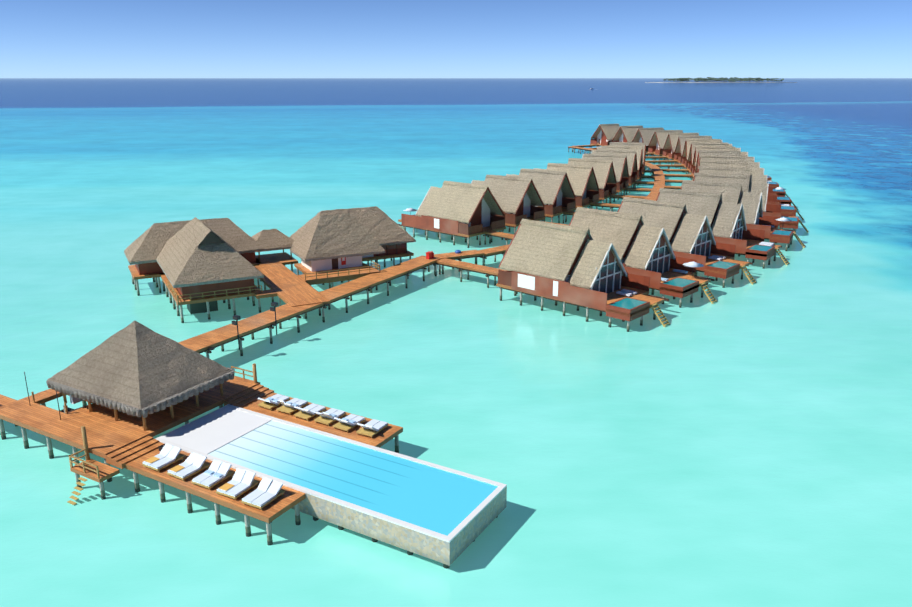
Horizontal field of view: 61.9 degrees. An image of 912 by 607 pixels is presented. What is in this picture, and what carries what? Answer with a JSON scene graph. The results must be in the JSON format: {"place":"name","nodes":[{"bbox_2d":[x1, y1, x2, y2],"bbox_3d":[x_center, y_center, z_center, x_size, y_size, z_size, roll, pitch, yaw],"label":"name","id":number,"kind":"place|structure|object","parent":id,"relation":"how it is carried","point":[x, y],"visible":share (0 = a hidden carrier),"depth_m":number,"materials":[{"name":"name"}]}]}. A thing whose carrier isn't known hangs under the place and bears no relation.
{"place":"outdoors","nodes":[
{"label":"outdoors","id":0,"kind":"place"},
{"bbox_2d":[0,78,911,606],"bbox_3d":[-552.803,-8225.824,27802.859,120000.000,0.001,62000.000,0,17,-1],"label":"sea","id":1,"kind":"structure","parent":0,"point":[740,442],"depth_m":87.14,"materials":[{"name":"liquid"}]},
{"bbox_2d":[0,321,506,568],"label":"pool complex","id":2,"kind":"structure","parent":1,"relation":"on","point":[254,449],"depth_m":59.49,"materials":[{"name":"tile"}]},
{"bbox_2d":[124,206,415,322],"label":"building complex","id":3,"kind":"structure","parent":1,"relation":"on","point":[195,264],"depth_m":110.86,"materials":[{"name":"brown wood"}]},
{"bbox_2d":[178,256,441,358],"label":"jetty","id":4,"kind":"object","parent":1,"relation":"on","point":[206,342],"visible":0.56,"depth_m":94.48,"materials":[{"name":"brown wood"}]},
{"bbox_2d":[232,315,240,349],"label":"lamp post","id":5,"kind":"object","parent":4,"relation":"on","point":[236,317],"visible":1,"depth_m":84.24,"materials":[{"name":"grey metal"}]},
{"bbox_2d":[270,302,277,334],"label":"lamp post","id":6,"kind":"object","parent":4,"relation":"on","point":[274,305],"visible":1,"depth_m":89.15,"materials":[{"name":"grey metal"}]},
{"bbox_2d":[426,251,433,258],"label":"fire box","id":7,"kind":"object","parent":4,"relation":"on","point":[429,254],"visible":1,"depth_m":120.33,"materials":[{"name":"red paint"}]},
{"bbox_2d":[398,181,505,247],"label":"villa","id":8,"kind":"object","parent":1,"relation":"on","point":[460,209],"visible":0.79,"depth_m":145.26,"materials":[{"name":"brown wood"}]},
{"bbox_2d":[428,250,485,274],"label":"walkway","id":9,"kind":"structure","parent":1,"relation":"on","point":[464,254],"depth_m":123.84,"materials":[{"name":"brown wood"}]},
{"bbox_2d":[433,258,517,293],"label":"walkway","id":10,"kind":"structure","parent":1,"relation":"on","point":[476,268],"depth_m":116.93,"materials":[{"name":"brown wood"}]},
{"bbox_2d":[475,244,509,265],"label":"walk","id":11,"kind":"structure","parent":1,"relation":"on","point":[494,251],"depth_m":127.63,"materials":[{"name":"brown wood"}]},
{"bbox_2d":[483,230,513,244],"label":"walkway","id":12,"kind":"structure","parent":1,"relation":"on","point":[506,236],"depth_m":141.58,"materials":[{"name":"brown wood"}]},
{"bbox_2d":[471,175,545,234],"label":"villa","id":13,"kind":"object","parent":1,"relation":"on","point":[518,199],"visible":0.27,"depth_m":154.17,"materials":[{"name":"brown wood"}]},
{"bbox_2d":[506,169,575,222],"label":"villa","id":14,"kind":"object","parent":1,"relation":"on","point":[555,191],"visible":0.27,"depth_m":164.25,"materials":[{"name":"beige plant"}]},
{"bbox_2d":[534,163,599,208],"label":"villa","id":15,"kind":"object","parent":1,"relation":"on","point":[583,180],"visible":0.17,"depth_m":175.22,"materials":[{"name":"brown wood"}]},
{"bbox_2d":[562,211,574,222],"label":"walkway","id":16,"kind":"structure","parent":1,"relation":"on","point":[566,213],"depth_m":164.11,"materials":[{"name":"brown wood"}]},
{"bbox_2d":[568,146,582,152],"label":"walk","id":17,"kind":"structure","parent":1,"relation":"on","point":[575,147],"depth_m":319.16,"materials":[{"name":"brown wood"}]},
{"bbox_2d":[496,218,669,331],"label":"villa","id":18,"kind":"object","parent":1,"relation":"on","point":[572,265],"visible":0.88,"depth_m":101.52,"materials":[{"name":"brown wood"}]},
{"bbox_2d":[572,144,599,151],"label":"walkway","id":19,"kind":"structure","parent":1,"relation":"on","point":[583,146],"depth_m":325.70,"materials":[{"name":"brown wood"}]},
{"bbox_2d":[557,158,616,207],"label":"villa","id":20,"kind":"object","parent":1,"relation":"on","point":[604,171],"visible":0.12,"depth_m":186.54,"materials":[{"name":"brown wood"}]},
{"bbox_2d":[579,148,595,153],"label":"walk","id":21,"kind":"structure","parent":1,"relation":"on","point":[586,149],"depth_m":311.82,"materials":[{"name":"brown wood"}]},
{"bbox_2d":[590,124,619,147],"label":"villa","id":22,"kind":"object","parent":1,"relation":"on","point":[603,134],"visible":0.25,"depth_m":330.26,"materials":[{"name":"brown wood"}]},
{"bbox_2d":[589,202,620,210],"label":"walkway","id":23,"kind":"structure","parent":1,"relation":"on","point":[611,206],"depth_m":174.12,"materials":[{"name":"brown wood"}]},
{"bbox_2d":[584,154,628,199],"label":"villa","id":24,"kind":"object","parent":1,"relation":"on","point":[620,164],"visible":0.17,"depth_m":198.77,"materials":[{"name":"beige plant"}]},
{"bbox_2d":[582,149,637,192],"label":"villa","id":25,"kind":"object","parent":1,"relation":"on","point":[631,155],"visible":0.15,"depth_m":211.18,"materials":[{"name":"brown wood"}]},
{"bbox_2d":[591,145,642,185],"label":"villa","id":26,"kind":"object","parent":1,"relation":"on","point":[639,151],"visible":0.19,"depth_m":223.90,"materials":[{"name":"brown wood"}]},
{"bbox_2d":[597,142,645,179],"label":"villa","id":27,"kind":"object","parent":1,"relation":"on","point":[629,144],"visible":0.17,"depth_m":236.84,"materials":[{"name":"beige plant"}]},
{"bbox_2d":[612,126,642,141],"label":"villa","id":28,"kind":"object","parent":1,"relation":"on","point":[625,133],"visible":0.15,"depth_m":317.40,"materials":[{"name":"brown wood"}]},
{"bbox_2d":[609,195,646,203],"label":"walkway","id":29,"kind":"structure","parent":1,"relation":"on","point":[622,197],"depth_m":186.39,"materials":[{"name":"brown wood"}]},
{"bbox_2d":[623,188,651,194],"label":"walkway","id":30,"kind":"structure","parent":1,"relation":"on","point":[638,189],"depth_m":198.84,"materials":[{"name":"brown wood"}]},
{"bbox_2d":[569,207,716,307],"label":"villa","id":31,"kind":"object","parent":1,"relation":"on","point":[641,248],"visible":0.6,"depth_m":110.79,"materials":[{"name":"beige plant"}]},
{"bbox_2d":[633,181,654,187],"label":"walkway","id":32,"kind":"structure","parent":1,"relation":"on","point":[643,182],"depth_m":211.31,"materials":[{"name":"brown wood"}]},
{"bbox_2d":[640,175,654,181],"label":"walkway","id":33,"kind":"structure","parent":1,"relation":"on","point":[645,176],"depth_m":224.13,"materials":[{"name":"brown wood"}]},
{"bbox_2d":[632,128,663,155],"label":"villa","id":34,"kind":"object","parent":1,"relation":"on","point":[643,135],"visible":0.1,"depth_m":304.05,"materials":[{"name":"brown wood"}]},
{"bbox_2d":[643,170,653,178],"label":"walkway","id":35,"kind":"structure","parent":1,"relation":"on","point":[648,171],"depth_m":237.30,"materials":[{"name":"brown wood"}]},
{"bbox_2d":[644,194,657,198],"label":"walk","id":36,"kind":"structure","parent":1,"relation":"on","point":[651,196],"depth_m":185.84,"materials":[{"name":"brown wood"}]},
{"bbox_2d":[645,164,657,169],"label":"walk","id":37,"kind":"structure","parent":1,"relation":"on","point":[647,166],"depth_m":252.05,"materials":[{"name":"brown wood"}]},
{"bbox_2d":[649,189,659,193],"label":"walk","id":38,"kind":"structure","parent":1,"relation":"on","point":[654,191],"depth_m":194.04,"materials":[{"name":"brown wood"}]},
{"bbox_2d":[649,166,660,175],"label":"walk","id":39,"kind":"structure","parent":1,"relation":"on","point":[654,168],"depth_m":244.71,"materials":[{"name":"brown wood"}]},
{"bbox_2d":[645,156,667,163],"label":"walkway","id":40,"kind":"structure","parent":1,"relation":"on","point":[654,157],"depth_m":278.88,"materials":[{"name":"brown wood"}]},
{"bbox_2d":[653,185,664,188],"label":"walk","id":41,"kind":"structure","parent":1,"relation":"on","point":[657,186],"depth_m":202.98,"materials":[{"name":"brown wood"}]},
{"bbox_2d":[654,180,664,184],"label":"walk","id":42,"kind":"structure","parent":1,"relation":"on","point":[657,182],"depth_m":210.76,"materials":[{"name":"brown wood"}]},
{"bbox_2d":[654,173,664,176],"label":"walk","id":43,"kind":"structure","parent":1,"relation":"on","point":[658,174],"depth_m":227.83,"materials":[{"name":"brown wood"}]},
{"bbox_2d":[654,177,664,180],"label":"walk","id":44,"kind":"structure","parent":1,"relation":"on","point":[660,178],"depth_m":219.15,"materials":[{"name":"brown wood"}]},
{"bbox_2d":[645,160,677,167],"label":"walkway","id":45,"kind":"structure","parent":1,"relation":"on","point":[664,161],"depth_m":265.40,"materials":[{"name":"brown wood"}]},
{"bbox_2d":[647,130,682,159],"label":"villa","id":46,"kind":"object","parent":1,"relation":"on","point":[657,142],"visible":0.35,"depth_m":291.12,"materials":[{"name":"beige plant"}]},
{"bbox_2d":[656,165,684,172],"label":"walkway","id":47,"kind":"structure","parent":1,"relation":"on","point":[669,166],"depth_m":252.56,"materials":[{"name":"brown wood"}]},
{"bbox_2d":[664,186,680,188],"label":"walkway","id":48,"kind":"structure","parent":1,"relation":"on","point":[672,187],"depth_m":202.33,"materials":[{"name":"brown wood"}]},
{"bbox_2d":[661,169,688,177],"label":"walkway","id":49,"kind":"structure","parent":1,"relation":"on","point":[676,170],"depth_m":239.97,"materials":[{"name":"brown wood"}]},
{"bbox_2d":[664,174,692,179],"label":"walkway","id":50,"kind":"structure","parent":1,"relation":"on","point":[677,175],"depth_m":227.35,"materials":[{"name":"brown wood"}]},
{"bbox_2d":[665,180,692,182],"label":"walkway","id":51,"kind":"structure","parent":1,"relation":"on","point":[674,181],"depth_m":214.63,"materials":[{"name":"brown wood"}]},
{"bbox_2d":[662,133,698,164],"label":"villa","id":52,"kind":"object","parent":1,"relation":"on","point":[671,141],"visible":0.17,"depth_m":277.35,"materials":[{"name":"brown wood"}]},
{"bbox_2d":[617,197,755,287],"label":"villa","id":53,"kind":"object","parent":1,"relation":"on","point":[690,236],"visible":0.5,"depth_m":120.77,"materials":[{"name":"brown wood"}]},
{"bbox_2d":[673,136,722,168],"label":"villa","id":54,"kind":"object","parent":1,"relation":"on","point":[679,149],"visible":0.08,"depth_m":263.40,"materials":[{"name":"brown wood"}]},
{"bbox_2d":[681,139,731,173],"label":"villa","id":55,"kind":"object","parent":1,"relation":"on","point":[686,150],"visible":0.15,"depth_m":249.69,"materials":[{"name":"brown wood"}]},
{"bbox_2d":[687,142,740,179],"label":"villa","id":56,"kind":"object","parent":1,"relation":"on","point":[691,154],"visible":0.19,"depth_m":236.38,"materials":[{"name":"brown wood"}]},
{"bbox_2d":[656,188,788,268],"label":"villa","id":57,"kind":"object","parent":1,"relation":"on","point":[727,221],"visible":0.5,"depth_m":131.68,"materials":[{"name":"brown wood"}]},
{"bbox_2d":[691,146,772,181],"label":"villa","id":58,"kind":"object","parent":1,"relation":"on","point":[729,148],"visible":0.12,"depth_m":222.88,"materials":[{"name":"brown wood"}]},
{"bbox_2d":[696,150,778,188],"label":"villa","id":59,"kind":"object","parent":1,"relation":"on","point":[730,153],"visible":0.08,"depth_m":209.43,"materials":[{"name":"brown wood"}]},
{"bbox_2d":[680,180,805,250],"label":"villa","id":60,"kind":"object","parent":1,"relation":"on","point":[755,217],"visible":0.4,"depth_m":143.77,"materials":[{"name":"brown wood"}]},
{"bbox_2d":[699,155,787,196],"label":"villa","id":61,"kind":"object","parent":1,"relation":"on","point":[781,193],"visible":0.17,"depth_m":195.94,"materials":[{"name":"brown wood"}]},
{"bbox_2d":[700,160,797,209],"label":"villa","id":62,"kind":"object","parent":1,"relation":"on","point":[760,171],"visible":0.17,"depth_m":183.01,"materials":[{"name":"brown wood"}]},
{"bbox_2d":[693,173,807,232],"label":"villa","id":63,"kind":"object","parent":1,"relation":"on","point":[762,188],"visible":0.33,"depth_m":156.80,"materials":[{"name":"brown wood"}]},
{"bbox_2d":[698,166,803,219],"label":"villa","id":64,"kind":"object","parent":1,"relation":"on","point":[787,210],"visible":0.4,"depth_m":170.03,"materials":[{"name":"beige plant"}]},
{"bbox_2d":[0,0,911,77],"label":"sky","id":65,"kind":"structure","parent":0,"point":[39,38],"materials":[{"name":"blue"}]},
{"bbox_2d":[645,77,796,82],"bbox_3d":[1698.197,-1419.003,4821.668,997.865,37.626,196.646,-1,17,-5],"label":"island","id":66,"kind":"structure","parent":0,"point":[731,79],"depth_m":4781.94,"materials":[{"name":"green plant"}]}
]}

